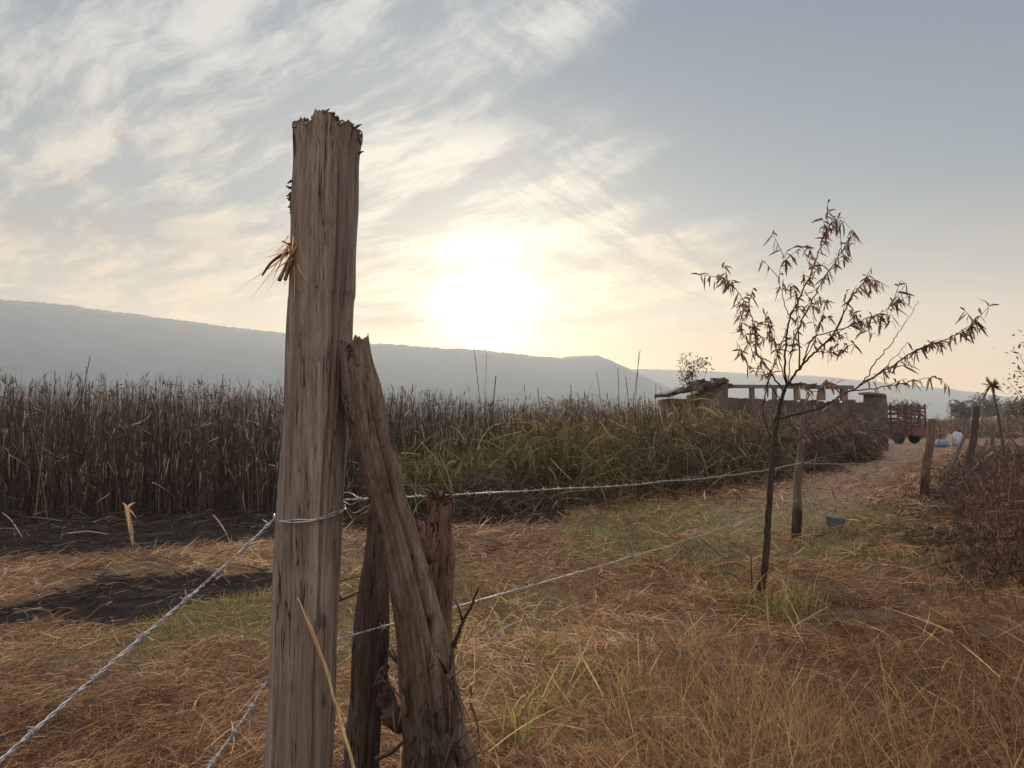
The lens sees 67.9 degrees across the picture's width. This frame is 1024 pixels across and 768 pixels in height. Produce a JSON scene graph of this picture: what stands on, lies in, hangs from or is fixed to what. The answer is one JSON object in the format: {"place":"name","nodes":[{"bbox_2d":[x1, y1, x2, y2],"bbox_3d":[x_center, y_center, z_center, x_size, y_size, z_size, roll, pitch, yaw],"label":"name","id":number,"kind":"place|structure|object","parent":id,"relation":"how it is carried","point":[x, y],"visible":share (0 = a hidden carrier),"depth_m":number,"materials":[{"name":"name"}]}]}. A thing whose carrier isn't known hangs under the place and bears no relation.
{"place":"outdoors","nodes":[
{"label":"outdoors","id":0,"kind":"place"},
{"bbox_2d":[0,299,988,419],"bbox_3d":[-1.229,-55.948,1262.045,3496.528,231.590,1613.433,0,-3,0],"label":"hills","id":1,"kind":"structure","parent":0,"point":[62,342],"depth_m":1282.42,"materials":[{"name":"grey"}]},
{"bbox_2d":[0,419,1023,767],"bbox_3d":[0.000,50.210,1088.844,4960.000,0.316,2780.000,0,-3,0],"label":"ground","id":2,"kind":"structure","parent":0,"point":[126,605],"depth_m":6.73,"materials":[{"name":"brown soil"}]},
{"bbox_2d":[2,512,21,536],"bbox_3d":[-7.195,1.977,10.906,0.026,0.065,3.124,2,-3,-38],"label":"fallen cane","id":3,"kind":"object","parent":2,"relation":"on","point":[11,521],"visible":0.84,"depth_m":10.73,"materials":[{"name":"beige plant"}]},
{"bbox_2d":[62,531,111,535],"bbox_3d":[-5.546,1.954,9.922,0.587,0.078,0.026,1,-3,-17],"label":"fallen cane","id":4,"kind":"object","parent":2,"relation":"on","point":[84,531],"visible":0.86,"depth_m":9.90,"materials":[{"name":"beige plant"}]},
{"bbox_2d":[123,503,136,546],"bbox_3d":[-4.391,1.621,8.740,0.177,0.521,0.128,-1,-3,17],"label":"broken cane","id":5,"kind":"object","parent":2,"relation":"on","point":[128,510],"visible":1,"depth_m":8.76,"materials":[{"name":"plant"}]},
{"bbox_2d":[152,482,178,502],"bbox_3d":[-5.317,1.728,11.787,0.027,0.694,3.474,1,-3,-17],"label":"fallen cane","id":6,"kind":"object","parent":2,"relation":"on","point":[162,488],"visible":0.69,"depth_m":10.92,"materials":[{"name":"beige plant"}]},
{"bbox_2d":[192,686,237,724],"bbox_3d":[-1.544,1.643,3.886,0.171,0.030,0.608,0,-3,-9],"label":"cane stalk","id":7,"kind":"object","parent":2,"relation":"on","point":[196,700],"visible":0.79,"depth_m":3.96,"materials":[{"name":"beige plant"}]},
{"bbox_2d":[212,515,231,543],"bbox_3d":[-4.011,1.987,10.499,0.026,0.100,2.557,1,-3,-26],"label":"fallen cane","id":8,"kind":"object","parent":2,"relation":"on","point":[221,525],"visible":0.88,"depth_m":10.51,"materials":[{"name":"beige plant"}]},
{"bbox_2d":[0,499,578,636],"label":"scorched litter","id":9,"kind":"object","parent":2,"relation":"on","point":[145,524],"visible":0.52,"depth_m":9.94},
{"bbox_2d":[247,108,363,767],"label":"fence post","id":10,"kind":"object","parent":2,"relation":"on","point":[319,267],"visible":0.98,"depth_m":1.64,"materials":[{"name":"brown wood"}]},
{"bbox_2d":[0,505,345,762],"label":"barbed wire","id":11,"kind":"object","parent":10,"relation":"attached to","point":[33,730],"visible":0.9,"depth_m":1.16,"materials":[{"name":"silver metal"}]},
{"bbox_2d":[206,678,271,767],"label":"barbed wire","id":12,"kind":"object","parent":10,"relation":"attached to","point":[212,762],"visible":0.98,"depth_m":1.35,"materials":[{"name":"silver metal"}]},
{"bbox_2d":[297,598,354,767],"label":"cane stalk","id":13,"kind":"object","parent":10,"relation":"attached to","point":[332,694],"visible":1,"depth_m":1.57,"materials":[{"name":"plant"}]},
{"bbox_2d":[339,576,367,600],"bbox_3d":[-0.401,0.494,1.823,0.030,0.050,0.145,-3,-4,44],"label":"dead twig","id":14,"kind":"object","parent":10,"relation":"attached to","point":[342,599],"visible":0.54,"depth_m":1.83,"materials":[{"name":"brown wood"}]},
{"bbox_2d":[337,500,796,642],"bbox_3d":[1.489,0.981,5.362,0.040,0.491,8.238,-1,-3,27],"label":"barbed wire","id":15,"kind":"object","parent":10,"relation":"attached to","point":[352,634],"visible":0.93,"depth_m":2.74,"materials":[{"name":"silver metal"}]},
{"bbox_2d":[343,462,800,519],"bbox_3d":[1.536,0.597,5.372,0.071,0.371,8.257,-1,-3,28],"label":"barbed wire","id":16,"kind":"object","parent":10,"relation":"attached to","point":[358,498],"visible":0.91,"depth_m":2.54,"materials":[{"name":"grey metal"}]},
{"bbox_2d":[27,349,662,518],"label":"reed spikes","id":17,"kind":"object","parent":2,"relation":"on","point":[283,399],"visible":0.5,"depth_m":14.93,"materials":[{"name":"brown plant"}]},
{"bbox_2d":[343,511,388,767],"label":"fence post","id":18,"kind":"object","parent":2,"relation":"on","point":[363,728],"visible":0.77,"depth_m":1.91,"materials":[{"name":"brown wood"}]},
{"bbox_2d":[0,368,789,519],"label":"reed stalks","id":19,"kind":"object","parent":2,"relation":"on","point":[143,497],"visible":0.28,"depth_m":12.96,"materials":[{"name":"brown plant"}]},
{"bbox_2d":[340,335,493,767],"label":"leaning log","id":20,"kind":"object","parent":2,"relation":"on","point":[434,732],"visible":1,"depth_m":1.71,"materials":[{"name":"brown wood"}]},
{"bbox_2d":[372,664,401,733],"bbox_3d":[-0.289,0.778,1.871,0.105,0.159,0.068,-1,-3,17],"label":"bark chunk","id":21,"kind":"object","parent":20,"relation":"attached to","point":[386,703],"visible":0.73,"depth_m":1.86,"materials":[{"name":"brown wood"}]},
{"bbox_2d":[374,738,406,760],"bbox_3d":[-0.280,0.855,1.802,0.132,0.111,0.013,-2,-3,39],"label":"dead twig","id":22,"kind":"object","parent":20,"relation":"attached to","point":[386,754],"visible":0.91,"depth_m":1.80,"materials":[{"name":"brown wood"}]},
{"bbox_2d":[387,645,396,663],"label":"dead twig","id":23,"kind":"object","parent":20,"relation":"attached to","point":[391,655],"visible":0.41,"depth_m":1.90,"materials":[{"name":"brown wood"}]},
{"bbox_2d":[401,695,407,719],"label":"dry leaf","id":24,"kind":"object","parent":20,"relation":"attached to","point":[404,707],"visible":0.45,"depth_m":1.75,"materials":[{"name":"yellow plant"}]},
{"bbox_2d":[451,587,479,649],"bbox_3d":[-0.128,0.579,1.790,0.125,0.215,0.031,-2,-3,43],"label":"dead twig","id":25,"kind":"object","parent":20,"relation":"attached to","point":[463,619],"visible":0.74,"depth_m":1.79,"materials":[{"name":"brown wood"}]},
{"bbox_2d":[413,485,464,673],"bbox_3d":[-0.181,0.984,1.949,0.169,1.448,0.124,0,-3,0],"label":"broken stump","id":26,"kind":"object","parent":2,"relation":"on","point":[437,540],"visible":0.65,"depth_m":1.95,"materials":[{"name":"brown wood"}]},
{"bbox_2d":[0,452,1023,767],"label":"cut straw","id":27,"kind":"object","parent":2,"relation":"on","point":[98,722],"visible":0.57,"depth_m":4.78,"materials":[{"name":"brown plant"}]},
{"bbox_2d":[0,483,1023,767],"bbox_3d":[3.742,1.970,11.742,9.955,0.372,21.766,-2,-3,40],"label":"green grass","id":28,"kind":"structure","parent":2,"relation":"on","point":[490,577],"depth_m":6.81,"materials":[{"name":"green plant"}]},
{"bbox_2d":[473,594,550,655],"bbox_3d":[0.058,1.706,5.381,0.097,0.126,1.455,-1,-3,22],"label":"dead branch","id":29,"kind":"object","parent":2,"relation":"on","point":[504,628],"visible":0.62,"depth_m":5.33,"materials":[{"name":"brown wood"}]},
{"bbox_2d":[560,394,593,414],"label":"tree","id":30,"kind":"object","parent":2,"relation":"on","point":[572,400],"visible":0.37,"depth_m":298.70,"materials":[{"name":"green plant"}]},
{"bbox_2d":[344,384,817,522],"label":"green rushes","id":31,"kind":"object","parent":2,"relation":"on","point":[442,468],"depth_m":13.62,"materials":[{"name":"green plant"}]},
{"bbox_2d":[355,436,847,519],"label":"arching rushes","id":32,"kind":"object","parent":2,"relation":"on","point":[620,491],"visible":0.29,"depth_m":13.15,"materials":[{"name":"green plant"}]},
{"bbox_2d":[409,439,876,525],"bbox_3d":[4.276,2.009,16.787,3.578,1.536,16.436,-2,-4,44],"label":"old growth","id":33,"kind":"object","parent":2,"relation":"on","point":[481,506],"visible":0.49,"depth_m":12.61,"materials":[{"name":"plant"}]},
{"bbox_2d":[337,564,1017,760],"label":"grass clumps","id":34,"kind":"object","parent":2,"relation":"on","point":[793,594],"visible":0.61,"depth_m":4.05,"materials":[{"name":"plant"}]},
{"bbox_2d":[675,352,713,413],"bbox_3d":[7.950,0.076,33.109,1.589,3.018,1.801,0,-3,10],"label":"tree","id":35,"kind":"object","parent":2,"relation":"on","point":[691,375],"visible":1,"depth_m":33.00,"materials":[{"name":"green plant"}]},
{"bbox_2d":[701,539,744,567],"bbox_3d":[2.152,1.762,7.962,0.113,0.109,1.117,0,-3,-7],"label":"dead branch","id":36,"kind":"object","parent":2,"relation":"on","point":[705,542],"visible":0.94,"depth_m":7.86,"materials":[{"name":"wood"}]},
{"bbox_2d":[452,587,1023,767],"bbox_3d":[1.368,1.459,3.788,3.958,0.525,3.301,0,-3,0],"label":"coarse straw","id":37,"kind":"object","parent":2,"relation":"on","point":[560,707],"visible":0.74,"depth_m":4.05,"materials":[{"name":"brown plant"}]},
{"bbox_2d":[595,396,899,501],"bbox_3d":[12.374,2.303,33.650,11.273,2.974,44.636,-2,-3,35],"label":"dry brush","id":38,"kind":"object","parent":2,"relation":"on","point":[837,447],"depth_m":19.81,"materials":[{"name":"brown plant"}]},
{"bbox_2d":[750,553,753,610],"bbox_3d":[1.884,1.560,5.969,0.022,0.440,0.174,-1,-3,18],"label":"dead twig","id":39,"kind":"object","parent":2,"relation":"on","point":[751,578],"visible":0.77,"depth_m":6.04,"materials":[{"name":"brown wood"}]},
{"bbox_2d":[656,377,888,450],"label":"ruined building","id":40,"kind":"structure","parent":2,"relation":"on","point":[874,405],"depth_m":35.84,"materials":[{"name":"concrete"}]},
{"bbox_2d":[791,413,806,543],"bbox_3d":[3.422,1.199,9.078,0.228,1.721,0.116,0,-3,0],"label":"fence post","id":41,"kind":"object","parent":2,"relation":"on","point":[797,510],"visible":0.82,"depth_m":9.04,"materials":[{"name":"brown wood"}]},
{"bbox_2d":[802,481,914,499],"bbox_3d":[5.429,1.586,11.520,0.040,0.215,6.498,-2,-3,39],"label":"barbed wire","id":42,"kind":"object","parent":41,"relation":"attached to","point":[856,492],"visible":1,"depth_m":10.91,"materials":[{"name":"grey metal"}]},
{"bbox_2d":[801,458,920,464],"bbox_3d":[5.497,1.156,11.540,0.039,0.249,6.516,-2,-3,39],"label":"barbed wire","id":43,"kind":"object","parent":41,"relation":"attached to","point":[858,463],"visible":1,"depth_m":11.08,"materials":[{"name":"grey metal"}]},
{"bbox_2d":[622,442,1023,502],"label":"grass","id":44,"kind":"structure","parent":2,"relation":"on","point":[839,488],"depth_m":16.42,"materials":[{"name":"plant"}]},
{"bbox_2d":[824,515,846,527],"bbox_3d":[4.384,1.864,10.285,0.295,0.158,0.173,0,-3,0],"label":"plastic tub","id":45,"kind":"object","parent":2,"relation":"on","point":[835,520],"visible":0.89,"depth_m":10.21,"materials":[{"name":"plastic"}]},
{"bbox_2d":[691,199,998,597],"bbox_3d":[2.650,0.233,6.357,2.235,3.360,1.119,0,-3,0],"label":"sapling","id":46,"kind":"object","parent":2,"relation":"on","point":[754,328],"visible":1,"depth_m":6.21,"materials":[{"name":"brown plant"}]},
{"bbox_2d":[887,399,923,420],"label":"tree","id":47,"kind":"object","parent":2,"relation":"on","point":[908,404],"visible":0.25,"depth_m":208.59,"materials":[{"name":"plant"}]},
{"bbox_2d":[888,404,926,443],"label":"cattle trailer","id":48,"kind":"object","parent":2,"relation":"on","point":[913,434],"visible":0.88,"depth_m":44.23,"materials":[{"name":"red paint"}]},
{"bbox_2d":[888,398,933,428],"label":"dry stalks","id":49,"kind":"object","parent":48,"relation":"in","point":[907,416],"visible":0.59,"depth_m":44.70,"materials":[{"name":"brown plant"}]},
{"bbox_2d":[919,418,935,497],"bbox_3d":[7.577,1.440,13.851,0.319,1.652,0.164,0,-3,0],"label":"fence post","id":50,"kind":"object","parent":2,"relation":"on","point":[926,465],"visible":0.89,"depth_m":13.81,"materials":[{"name":"brown wood"}]},
{"bbox_2d":[838,432,1023,601],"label":"dead weeds","id":51,"kind":"object","parent":2,"relation":"on","point":[1011,509],"depth_m":8.20,"materials":[{"name":"brown plant"}]},
{"bbox_2d":[934,440,949,446],"bbox_3d":[21.874,3.017,38.701,0.675,0.349,0.660,2,-3,-31],"label":"plastic sack","id":52,"kind":"object","parent":2,"relation":"on","point":[941,443],"visible":0.94,"depth_m":38.48,"materials":[{"name":"blue plastic"}]},
{"bbox_2d":[862,424,1023,556],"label":"straw weeds","id":53,"kind":"object","parent":2,"relation":"on","point":[942,497],"depth_m":14.66,"materials":[{"name":"brown plant"}]},
{"bbox_2d":[1000,420,1023,454],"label":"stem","id":54,"kind":"object","parent":53,"relation":"on","point":[1013,441],"visible":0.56,"depth_m":20.40,"materials":[{"name":"brown plant"}]},
{"bbox_2d":[946,433,952,445],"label":"plastic container","id":55,"kind":"object","parent":2,"relation":"on","point":[949,439],"visible":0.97,"depth_m":40.68,"materials":[{"name":"yellow plastic"}]},
{"bbox_2d":[891,410,1023,438],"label":"dry thicket","id":56,"kind":"object","parent":2,"relation":"on","point":[946,426],"visible":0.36,"depth_m":64.02,"materials":[{"name":"brown plant"}]},
{"bbox_2d":[952,431,963,444],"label":"feed sack","id":57,"kind":"object","parent":2,"relation":"on","point":[956,438],"visible":0.69,"depth_m":40.56,"materials":[{"name":"white plastic"}]},
{"bbox_2d":[949,431,968,468],"bbox_3d":[11.772,1.890,20.136,0.689,1.284,0.116,0,-3,0],"label":"prop pole","id":58,"kind":"object","parent":2,"relation":"on","point":[957,453],"visible":0.66,"depth_m":20.11,"materials":[{"name":"brown wood"}]},
{"bbox_2d":[945,399,981,420],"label":"tree","id":59,"kind":"object","parent":2,"relation":"on","point":[959,409],"visible":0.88,"depth_m":159.24,"materials":[{"name":"green plant"}]},
{"bbox_2d":[964,405,980,469],"bbox_3d":[12.281,1.549,20.305,0.487,1.964,0.197,0,-3,0],"label":"fence post","id":60,"kind":"object","parent":2,"relation":"on","point":[974,427],"visible":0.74,"depth_m":20.26,"materials":[{"name":"brown wood"}]},
{"bbox_2d":[965,392,1004,420],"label":"tree","id":61,"kind":"object","parent":2,"relation":"on","point":[989,406],"visible":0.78,"depth_m":188.43,"materials":[{"name":"green plant"}]},
{"bbox_2d":[990,424,995,458],"bbox_3d":[14.981,1.952,23.686,0.158,1.470,0.145,0,-3,0],"label":"fence post","id":62,"kind":"object","parent":2,"relation":"on","point":[992,435],"visible":0.68,"depth_m":23.66,"materials":[{"name":"brown wood"}]},
{"bbox_2d":[981,376,1007,461],"bbox_3d":[12.488,1.077,19.689,0.644,2.616,0.609,-3,-4,44],"label":"dried flower stalk","id":63,"kind":"object","parent":2,"relation":"on","point":[993,385],"visible":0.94,"depth_m":19.72,"materials":[{"name":"brown plant"}]},
{"bbox_2d":[993,402,1010,419],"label":"tree","id":64,"kind":"object","parent":2,"relation":"on","point":[1003,406],"visible":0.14,"depth_m":239.22,"materials":[{"name":"green plant"}]},
{"bbox_2d":[993,330,1023,438],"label":"tree","id":65,"kind":"object","parent":2,"relation":"on","point":[1020,391],"visible":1,"depth_m":19.49,"materials":[{"name":"plant"}]},
{"bbox_2d":[998,395,1023,420],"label":"tree","id":66,"kind":"object","parent":2,"relation":"on","point":[1015,405],"visible":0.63,"depth_m":149.73,"materials":[{"name":"green plant"}]},
{"bbox_2d":[0,0,1023,397],"label":"sky","id":67,"kind":"structure","parent":0,"point":[542,178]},
{"bbox_2d":[631,369,1022,418],"bbox_3d":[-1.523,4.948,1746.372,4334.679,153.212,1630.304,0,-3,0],"label":"hills","id":68,"kind":"structure","parent":0,"point":[938,398],"depth_m":2004.23,"materials":[{"name":"grey"}]}
]}

